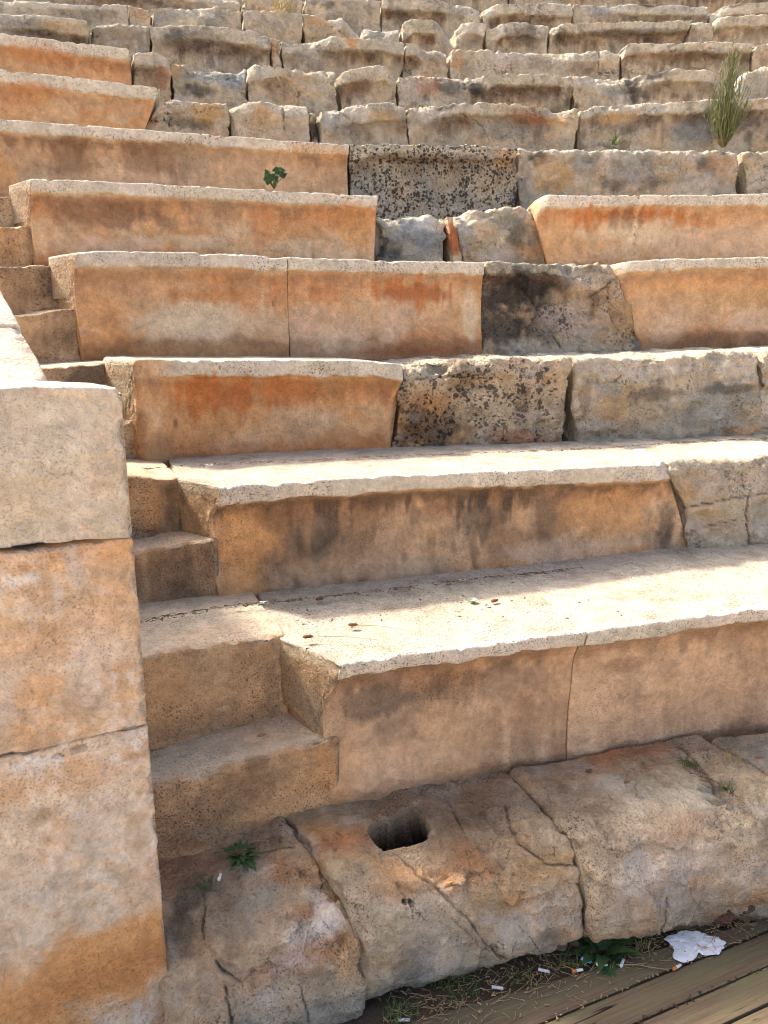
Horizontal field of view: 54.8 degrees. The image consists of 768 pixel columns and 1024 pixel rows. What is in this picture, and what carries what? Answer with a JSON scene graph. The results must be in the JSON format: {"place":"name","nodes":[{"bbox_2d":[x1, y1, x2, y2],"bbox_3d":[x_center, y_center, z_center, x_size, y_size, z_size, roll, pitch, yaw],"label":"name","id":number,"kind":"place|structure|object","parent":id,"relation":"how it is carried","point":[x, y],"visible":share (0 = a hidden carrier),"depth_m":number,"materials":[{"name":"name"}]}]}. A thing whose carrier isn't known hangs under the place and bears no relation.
{"place":"outdoors","nodes":[
{"label":"outdoors","id":0,"kind":"place"},
{"bbox_2d":[341,919,755,1023],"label":"soil","id":1,"kind":"structure","parent":0,"point":[375,1009],"depth_m":2.05,"materials":[{"name":"soil"}]},
{"bbox_2d":[0,723,166,1023],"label":"pier block","id":2,"kind":"structure","parent":1,"relation":"on","point":[82,938],"depth_m":1.66,"materials":[{"name":"stone"}]},
{"bbox_2d":[0,328,46,381],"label":"coping slab","id":3,"kind":"structure","parent":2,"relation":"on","point":[18,361],"depth_m":1.83,"materials":[{"name":"stone"}]},
{"bbox_2d":[0,537,146,755],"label":"pier block","id":4,"kind":"structure","parent":2,"relation":"on","point":[71,666],"depth_m":1.54,"materials":[{"name":"stone"}]},
{"bbox_2d":[0,381,131,547],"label":"pier block","id":5,"kind":"structure","parent":4,"relation":"on","point":[63,472],"depth_m":1.47,"materials":[{"name":"stone"}]},
{"bbox_2d":[158,816,366,1023],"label":"base stone","id":6,"kind":"object","parent":1,"relation":"on","point":[273,939],"visible":0.81,"depth_m":1.91,"materials":[{"name":"stone"}]},
{"bbox_2d":[193,878,212,889],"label":"grass tuft","id":7,"kind":"object","parent":6,"relation":"on","point":[197,884],"visible":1,"depth_m":2.02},
{"bbox_2d":[161,828,301,878],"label":"dry litter","id":8,"kind":"object","parent":6,"relation":"on","point":[253,846],"visible":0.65,"depth_m":2.05,"materials":[{"name":"brown plant"}]},
{"bbox_2d":[221,840,259,870],"bbox_3d":[-0.404,0.963,2.082,0.114,0.045,0.101,0,13,0],"label":"leafy weed","id":9,"kind":"object","parent":6,"relation":"on","point":[237,860],"visible":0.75,"depth_m":2.07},
{"bbox_2d":[381,998,414,1023],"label":"grass tuft","id":10,"kind":"object","parent":1,"relation":"on","point":[393,1014],"visible":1,"depth_m":1.93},
{"bbox_2d":[387,992,421,1022],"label":"grass tuft","id":11,"kind":"object","parent":1,"relation":"on","point":[417,1007],"visible":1,"depth_m":1.95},
{"bbox_2d":[286,771,583,999],"bbox_3d":[0.139,1.127,2.164,0.782,0.494,0.416,-4,14,-16],"label":"base stone","id":12,"kind":"object","parent":1,"relation":"on","point":[429,883],"visible":0.89,"depth_m":2.04,"materials":[{"name":"stone"}]},
{"bbox_2d":[428,975,476,1008],"bbox_3d":[0.168,1.252,2.020,0.191,0.105,0.192,4,14,18],"label":"grass tuft","id":13,"kind":"object","parent":1,"relation":"on","point":[447,982],"visible":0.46,"depth_m":2.02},
{"bbox_2d":[452,969,478,1001],"bbox_3d":[0.229,1.288,2.019,0.086,0.037,0.101,7,15,27],"label":"grass tuft","id":14,"kind":"object","parent":1,"relation":"on","point":[476,983],"visible":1,"depth_m":2.01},
{"bbox_2d":[505,964,547,994],"bbox_3d":[0.389,1.282,2.044,0.146,0.036,0.092,8,15,31],"label":"grass tuft","id":15,"kind":"object","parent":1,"relation":"on","point":[513,975],"visible":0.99,"depth_m":2.05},
{"bbox_2d":[548,947,587,971],"bbox_3d":[0.529,1.266,2.095,0.106,0.044,0.089,-7,15,-27],"label":"grass tuft","id":16,"kind":"object","parent":1,"relation":"on","point":[572,962],"visible":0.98,"depth_m":2.10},
{"bbox_2d":[374,915,767,1023],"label":"dry litter","id":17,"kind":"object","parent":1,"relation":"on","point":[501,992],"visible":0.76,"depth_m":2.03,"materials":[{"name":"plant"}]},
{"bbox_2d":[405,918,767,1023],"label":"deck board","id":18,"kind":"object","parent":1,"relation":"on","point":[561,1002],"visible":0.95,"depth_m":2.01,"materials":[{"name":"brown wood"}]},
{"bbox_2d":[664,930,725,962],"bbox_3d":[0.905,1.256,2.159,0.185,0.007,0.102,-3,14,-14],"label":"paper napkin","id":19,"kind":"object","parent":18,"relation":"on","point":[690,947],"visible":1,"depth_m":2.15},
{"bbox_2d":[570,936,643,977],"bbox_3d":[0.633,1.252,2.136,0.216,0.085,0.220,0,13,0],"label":"leafy weed","id":20,"kind":"object","parent":1,"relation":"on","point":[609,952],"visible":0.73,"depth_m":2.10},
{"bbox_2d":[509,735,767,946],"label":"base stone","id":21,"kind":"object","parent":1,"relation":"on","point":[659,844],"visible":0.83,"depth_m":2.15,"materials":[{"name":"stone"}]},
{"bbox_2d":[679,758,739,798],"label":"grass tufts","id":22,"kind":"object","parent":21,"relation":"on","point":[704,773],"visible":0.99,"depth_m":2.27,"materials":[{"name":"green plant"}]},
{"bbox_2d":[635,936,659,954],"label":"grass tuft","id":23,"kind":"object","parent":1,"relation":"on","point":[643,945],"visible":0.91,"depth_m":2.16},
{"bbox_2d":[546,933,767,1023],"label":"deck board","id":24,"kind":"object","parent":1,"relation":"on","point":[677,987],"visible":0.98,"depth_m":2.02,"materials":[{"name":"brown wood"}]},
{"bbox_2d":[545,929,765,1022],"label":"dry litter","id":25,"kind":"object","parent":24,"relation":"on","point":[636,981],"visible":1,"depth_m":2.04,"materials":[{"name":"plant"}]},
{"bbox_2d":[640,967,767,1023],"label":"deck board","id":26,"kind":"object","parent":1,"relation":"on","point":[733,1002],"visible":1,"depth_m":1.96,"materials":[{"name":"brown wood"}]},
{"bbox_2d":[637,967,767,1023],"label":"dry litter","id":27,"kind":"object","parent":26,"relation":"on","point":[700,992],"visible":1,"depth_m":1.98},
{"bbox_2d":[712,910,734,926],"bbox_3d":[1.018,1.234,2.273,0.104,0.061,0.078,0,13,0],"label":"rubble stone","id":28,"kind":"object","parent":1,"relation":"on","point":[728,916],"visible":0.35,"depth_m":2.24,"materials":[{"name":"stone"}]},
{"bbox_2d":[711,733,767,774],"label":"base stone","id":29,"kind":"object","parent":1,"relation":"on","point":[750,746],"visible":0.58,"depth_m":2.41,"materials":[{"name":"stone"}]},
{"bbox_2d":[739,905,754,915],"bbox_3d":[1.106,1.213,2.312,0.124,0.079,0.103,0,13,0],"label":"rubble stone","id":30,"kind":"object","parent":1,"relation":"on","point":[751,908],"visible":0.12,"depth_m":2.27,"materials":[{"name":"stone"}]},
{"bbox_2d":[732,1007,767,1023],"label":"deck board","id":31,"kind":"object","parent":1,"relation":"on","point":[759,1017],"visible":1,"depth_m":1.93,"materials":[{"name":"brown wood"}]},
{"bbox_2d":[526,347,765,441],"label":"seat block","id":32,"kind":"structure","parent":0,"point":[664,394],"depth_m":3.57,"materials":[{"name":"stone"}]},
{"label":"hillside","id":33,"kind":"structure","parent":0,"visible":0},
{"bbox_2d":[0,197,16,227],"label":"stair step","id":34,"kind":"object","parent":33,"relation":"on","point":[6,217],"visible":0.17,"depth_m":3.95,"materials":[{"name":"stone"}]},
{"bbox_2d":[0,290,19,330],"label":"coping slab","id":35,"kind":"structure","parent":33,"relation":"on","point":[8,319],"depth_m":1.97,"materials":[{"name":"stone"}]},
{"bbox_2d":[0,226,33,266],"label":"stair step","id":36,"kind":"object","parent":33,"relation":"on","point":[16,249],"visible":0.81,"depth_m":3.85,"materials":[{"name":"stone"}]},
{"bbox_2d":[0,265,58,314],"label":"stair step","id":37,"kind":"object","parent":33,"relation":"on","point":[26,289],"visible":0.45,"depth_m":3.51,"materials":[{"name":"stone"}]},
{"bbox_2d":[0,14,89,44],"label":"seat block","id":38,"kind":"structure","parent":33,"relation":"on","point":[75,31],"depth_m":5.79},
{"bbox_2d":[14,309,80,363],"bbox_3d":[-1.792,-0.803,3.527,0.635,0.317,0.379,-5,14,-22],"label":"stair step","id":39,"kind":"object","parent":33,"relation":"on","point":[49,336],"visible":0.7,"depth_m":3.43,"materials":[{"name":"stone"}]},
{"bbox_2d":[0,0,127,43],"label":"seat block","id":40,"kind":"structure","parent":33,"relation":"on","point":[93,16],"depth_m":6.39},
{"bbox_2d":[40,360,105,384],"bbox_3d":[-1.577,-0.502,3.262,0.747,0.314,0.541,-5,14,-22],"label":"stair step","id":41,"kind":"object","parent":33,"relation":"on","point":[84,371],"visible":0.2,"depth_m":3.09,"materials":[{"name":"stone"}]},
{"bbox_2d":[90,23,149,59],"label":"seat block","id":42,"kind":"structure","parent":33,"relation":"on","point":[133,39],"depth_m":5.99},
{"bbox_2d":[2,0,240,25],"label":"seat block","id":43,"kind":"structure","parent":33,"relation":"on","point":[222,5],"depth_m":7.12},
{"bbox_2d":[123,419,135,458],"bbox_3d":[-1.298,-0.254,3.142,0.346,0.300,0.553,-13,18,-43],"label":"stair step","id":44,"kind":"object","parent":33,"relation":"on","point":[130,450],"visible":0.06,"depth_m":3.03,"materials":[{"name":"stone"}]},
{"bbox_2d":[128,5,149,26],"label":"seat block","id":45,"kind":"structure","parent":33,"relation":"on","point":[139,16],"depth_m":6.55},
{"bbox_2d":[131,51,171,104],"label":"seat block","id":46,"kind":"structure","parent":33,"relation":"on","point":[151,69],"depth_m":5.56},
{"bbox_2d":[126,459,180,539],"bbox_3d":[-1.173,-0.013,2.808,0.745,0.314,0.545,-5,14,-21],"label":"stair step","id":47,"kind":"object","parent":33,"relation":"on","point":[153,499],"visible":0.3,"depth_m":2.66,"materials":[{"name":"stone"}]},
{"bbox_2d":[0,119,348,196],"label":"seat block","id":48,"kind":"structure","parent":33,"relation":"on","point":[40,150],"depth_m":4.55,"materials":[{"name":"stone"}]},
{"bbox_2d":[0,69,159,128],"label":"seat block","id":49,"kind":"structure","parent":48,"relation":"on","point":[54,99],"depth_m":4.88,"materials":[{"name":"stone"}]},
{"bbox_2d":[0,33,132,85],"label":"seat block","id":50,"kind":"structure","parent":49,"relation":"on","point":[30,55],"depth_m":5.34,"materials":[{"name":"stone"}]},
{"bbox_2d":[145,100,229,137],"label":"seat block","id":51,"kind":"structure","parent":33,"relation":"on","point":[177,116],"depth_m":5.13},
{"bbox_2d":[9,179,377,265],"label":"seat block","id":52,"kind":"structure","parent":33,"relation":"on","point":[60,217],"depth_m":4.08,"materials":[{"name":"stone"}]},
{"bbox_2d":[263,166,286,188],"bbox_3d":[-0.619,-1.901,4.206,0.139,0.123,0.123,0,13,0],"label":"clover plant","id":53,"kind":"object","parent":52,"relation":"on","point":[269,178],"visible":1,"depth_m":4.19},
{"bbox_2d":[150,6,242,30],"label":"seat block","id":54,"kind":"structure","parent":33,"relation":"on","point":[216,16],"depth_m":6.69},
{"bbox_2d":[170,63,247,108],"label":"seat block","id":55,"kind":"structure","parent":33,"relation":"on","point":[187,84],"depth_m":5.71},
{"bbox_2d":[149,25,270,73],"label":"seat block","id":56,"kind":"structure","parent":33,"relation":"on","point":[224,50],"depth_m":6.20,"materials":[{"name":"stone"}]},
{"bbox_2d":[150,714,339,865],"bbox_3d":[-0.685,0.893,2.247,1.045,0.466,0.384,-5,14,-19],"label":"stair step","id":57,"kind":"object","parent":33,"relation":"on","point":[211,790],"visible":0.36,"depth_m":2.15,"materials":[{"name":"stone"}]},
{"bbox_2d":[139,592,288,749],"bbox_3d":[-0.868,0.511,2.382,1.020,0.314,0.543,-5,14,-20],"label":"stair step","id":58,"kind":"object","parent":57,"relation":"on","point":[211,671],"visible":0.46,"depth_m":2.25,"materials":[{"name":"stone"}]},
{"bbox_2d":[133,530,218,603],"bbox_3d":[-1.014,0.230,2.660,0.788,0.302,0.381,-5,14,-20],"label":"stair step","id":59,"kind":"object","parent":58,"relation":"on","point":[180,564],"visible":0.34,"depth_m":2.57,"materials":[{"name":"stone"}]},
{"bbox_2d":[103,355,402,466],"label":"seat block","id":60,"kind":"structure","parent":33,"relation":"on","point":[175,407],"depth_m":3.17,"materials":[{"name":"stone"}]},
{"bbox_2d":[49,251,288,360],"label":"seat block","id":61,"kind":"structure","parent":60,"relation":"on","point":[191,304],"depth_m":3.56,"materials":[{"name":"stone"}]},
{"bbox_2d":[228,100,309,141],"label":"seat block","id":62,"kind":"structure","parent":33,"relation":"on","point":[264,120],"depth_m":5.29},
{"bbox_2d":[240,0,302,25],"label":"seat block","id":63,"kind":"structure","parent":33,"relation":"on","point":[256,5],"depth_m":7.37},
{"bbox_2d":[241,10,302,43],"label":"seat block","id":64,"kind":"structure","parent":33,"relation":"on","point":[283,26],"depth_m":6.86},
{"bbox_2d":[270,0,296,11],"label":"grass tuft","id":65,"kind":"object","parent":64,"relation":"on","point":[280,6],"visible":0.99,"depth_m":6.83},
{"bbox_2d":[269,38,281,66],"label":"seat block","id":66,"kind":"structure","parent":33,"relation":"on","point":[275,49],"depth_m":6.34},
{"bbox_2d":[245,64,337,117],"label":"seat block","id":67,"kind":"structure","parent":33,"relation":"on","point":[314,93],"depth_m":5.86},
{"bbox_2d":[309,113,317,142],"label":"seat block","id":68,"kind":"structure","parent":33,"relation":"on","point":[313,134],"depth_m":5.42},
{"bbox_2d":[301,14,358,42],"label":"seat block","id":69,"kind":"structure","parent":33,"relation":"on","point":[315,29],"depth_m":6.98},
{"bbox_2d":[279,36,403,82],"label":"seat block","id":70,"kind":"structure","parent":33,"relation":"on","point":[337,56],"depth_m":6.45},
{"bbox_2d":[302,0,380,37],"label":"seat block","id":71,"kind":"structure","parent":33,"relation":"on","point":[358,16],"depth_m":7.54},
{"bbox_2d":[315,102,408,145],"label":"seat block","id":72,"kind":"structure","parent":33,"relation":"on","point":[378,123],"depth_m":5.42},
{"bbox_2d":[334,65,396,110],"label":"seat block","id":73,"kind":"structure","parent":33,"relation":"on","point":[364,86],"depth_m":5.98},
{"bbox_2d":[239,0,507,14],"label":"seat block","id":74,"kind":"structure","parent":33,"relation":"on","point":[480,6],"depth_m":8.30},
{"bbox_2d":[360,28,399,41],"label":"seat block","id":75,"kind":"structure","parent":33,"relation":"on","point":[392,35],"depth_m":7.12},
{"bbox_2d":[374,214,445,261],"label":"seat block","id":76,"kind":"structure","parent":33,"relation":"on","point":[418,239],"depth_m":4.55,"materials":[{"name":"stone"}]},
{"bbox_2d":[258,568,586,804],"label":"seat block","id":77,"kind":"structure","parent":33,"relation":"on","point":[474,690],"depth_m":2.30,"materials":[{"name":"stone"}]},
{"bbox_2d":[303,634,375,639],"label":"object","id":78,"kind":"object","parent":77,"relation":"on","point":[307,636],"visible":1,"depth_m":2.21,"materials":[{"name":"plant"}]},
{"bbox_2d":[145,567,585,624],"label":"dry litter","id":79,"kind":"object","parent":77,"relation":"on","point":[300,599],"visible":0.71,"depth_m":2.56,"materials":[{"name":"brown plant"}]},
{"bbox_2d":[264,582,621,649],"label":"dry litter","id":80,"kind":"object","parent":77,"relation":"on","point":[426,616],"visible":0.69,"depth_m":2.39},
{"bbox_2d":[400,43,447,77],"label":"seat block","id":81,"kind":"structure","parent":33,"relation":"on","point":[418,60],"depth_m":6.61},
{"bbox_2d":[399,19,453,58],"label":"seat block","id":82,"kind":"structure","parent":33,"relation":"on","point":[427,35],"depth_m":7.14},
{"bbox_2d":[169,440,686,598],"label":"seat block","id":83,"kind":"structure","parent":33,"relation":"on","point":[288,524],"depth_m":2.83,"materials":[{"name":"stone"}]},
{"bbox_2d":[141,437,765,469],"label":"dry litter","id":84,"kind":"object","parent":83,"relation":"on","point":[327,459],"visible":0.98,"depth_m":3.05,"materials":[{"name":"brown plant"}]},
{"bbox_2d":[380,0,480,40],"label":"seat block","id":85,"kind":"structure","parent":33,"relation":"on","point":[449,19],"depth_m":7.67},
{"bbox_2d":[347,143,517,220],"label":"seat block","id":86,"kind":"structure","parent":33,"relation":"on","point":[443,182],"depth_m":4.99,"materials":[{"name":"stone"}]},
{"bbox_2d":[442,217,461,261],"bbox_3d":[0.399,-1.632,4.880,0.162,0.508,0.633,-2,13,-10],"label":"mortar joint","id":87,"kind":"object","parent":33,"relation":"on","point":[451,251],"visible":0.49,"depth_m":4.58,"materials":[{"name":"stone"}]},
{"bbox_2d":[450,21,486,50],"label":"seat block","id":88,"kind":"structure","parent":33,"relation":"on","point":[468,36],"depth_m":7.19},
{"bbox_2d":[374,354,572,446],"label":"seat block","id":89,"kind":"structure","parent":33,"relation":"on","point":[478,399],"depth_m":3.43,"materials":[{"name":"stone"}]},
{"bbox_2d":[287,257,483,360],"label":"seat block","id":90,"kind":"structure","parent":89,"relation":"on","point":[363,309],"depth_m":3.85,"materials":[{"name":"stone"}]},
{"bbox_2d":[395,73,572,112],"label":"seat block","id":91,"kind":"structure","parent":33,"relation":"on","point":[551,94],"depth_m":6.12,"materials":[{"name":"stone"}]},
{"bbox_2d":[405,102,578,151],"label":"seat block","id":92,"kind":"structure","parent":33,"relation":"on","point":[499,126],"depth_m":5.60,"materials":[{"name":"stone"}]},
{"bbox_2d":[453,206,544,264],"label":"seat block","id":93,"kind":"structure","parent":33,"relation":"on","point":[507,234],"depth_m":4.62,"materials":[{"name":"stone"}]},
{"bbox_2d":[483,22,548,53],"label":"seat block","id":94,"kind":"structure","parent":33,"relation":"on","point":[522,37],"depth_m":7.24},
{"bbox_2d":[480,3,572,33],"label":"seat block","id":95,"kind":"structure","parent":33,"relation":"on","point":[551,15],"depth_m":7.78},
{"bbox_2d":[446,49,619,79],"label":"seat block","id":96,"kind":"structure","parent":33,"relation":"on","point":[471,64],"depth_m":6.73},
{"bbox_2d":[481,261,640,354],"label":"seat block","id":97,"kind":"structure","parent":33,"relation":"on","point":[542,308],"depth_m":4.05,"materials":[{"name":"stone"}]},
{"bbox_2d":[547,20,691,53],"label":"seat block","id":98,"kind":"structure","parent":33,"relation":"on","point":[614,38],"depth_m":7.29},
{"bbox_2d":[515,148,738,209],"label":"seat block","id":99,"kind":"structure","parent":33,"relation":"on","point":[577,172],"depth_m":5.15,"materials":[{"name":"stone"}]},
{"bbox_2d":[702,35,756,147],"bbox_3d":[2.349,-2.856,5.016,0.342,0.706,0.258,5,14,22],"label":"wispy shrub","id":100,"kind":"object","parent":99,"relation":"on","point":[722,134],"visible":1,"depth_m":5.03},
{"bbox_2d":[505,544,767,760],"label":"seat block","id":101,"kind":"structure","parent":33,"relation":"on","point":[678,648],"depth_m":2.48,"materials":[{"name":"stone"}]},
{"bbox_2d":[508,0,767,14],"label":"seat block","id":102,"kind":"structure","parent":33,"relation":"on","point":[713,6],"depth_m":8.37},
{"bbox_2d":[571,4,707,23],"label":"seat block","id":103,"kind":"structure","parent":33,"relation":"on","point":[587,14],"depth_m":7.81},
{"bbox_2d":[569,68,714,113],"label":"seat block","id":104,"kind":"structure","parent":33,"relation":"on","point":[678,85],"depth_m":6.24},
{"bbox_2d":[527,193,767,265],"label":"seat block","id":105,"kind":"structure","parent":33,"relation":"on","point":[586,229],"depth_m":4.64,"materials":[{"name":"stone"}]},
{"bbox_2d":[574,97,767,154],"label":"seat block","id":106,"kind":"structure","parent":33,"relation":"on","point":[672,127],"depth_m":5.71,"materials":[{"name":"stone"}]},
{"bbox_2d":[601,434,767,547],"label":"seat block","id":107,"kind":"structure","parent":33,"relation":"on","point":[720,490],"depth_m":3.04,"materials":[{"name":"stone"}]},
{"bbox_2d":[619,41,752,99],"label":"seat block","id":108,"kind":"structure","parent":33,"relation":"on","point":[636,59],"depth_m":6.78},
{"bbox_2d":[610,257,767,349],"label":"seat block","id":109,"kind":"structure","parent":33,"relation":"on","point":[717,303],"depth_m":4.14,"materials":[{"name":"stone"}]},
{"bbox_2d":[684,22,712,42],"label":"seat block","id":110,"kind":"structure","parent":33,"relation":"on","point":[701,32],"depth_m":7.29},
{"bbox_2d":[707,2,767,23],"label":"seat block","id":111,"kind":"structure","parent":33,"relation":"on","point":[739,10],"depth_m":7.78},
{"bbox_2d":[711,14,767,46],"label":"seat block","id":112,"kind":"structure","parent":33,"relation":"on","point":[749,29],"depth_m":7.28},
{"bbox_2d":[713,345,767,434],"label":"seat block","id":113,"kind":"structure","parent":33,"relation":"on","point":[761,352],"depth_m":3.62,"materials":[{"name":"stone"}]},
{"bbox_2d":[733,66,767,99],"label":"seat block","id":114,"kind":"structure","parent":33,"relation":"on","point":[758,80],"depth_m":6.14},
{"bbox_2d":[735,151,767,193],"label":"seat block","id":115,"kind":"structure","parent":33,"relation":"on","point":[752,177],"depth_m":5.21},
{"bbox_2d":[749,44,767,71],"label":"seat block","id":116,"kind":"structure","parent":33,"relation":"on","point":[758,56],"depth_m":6.76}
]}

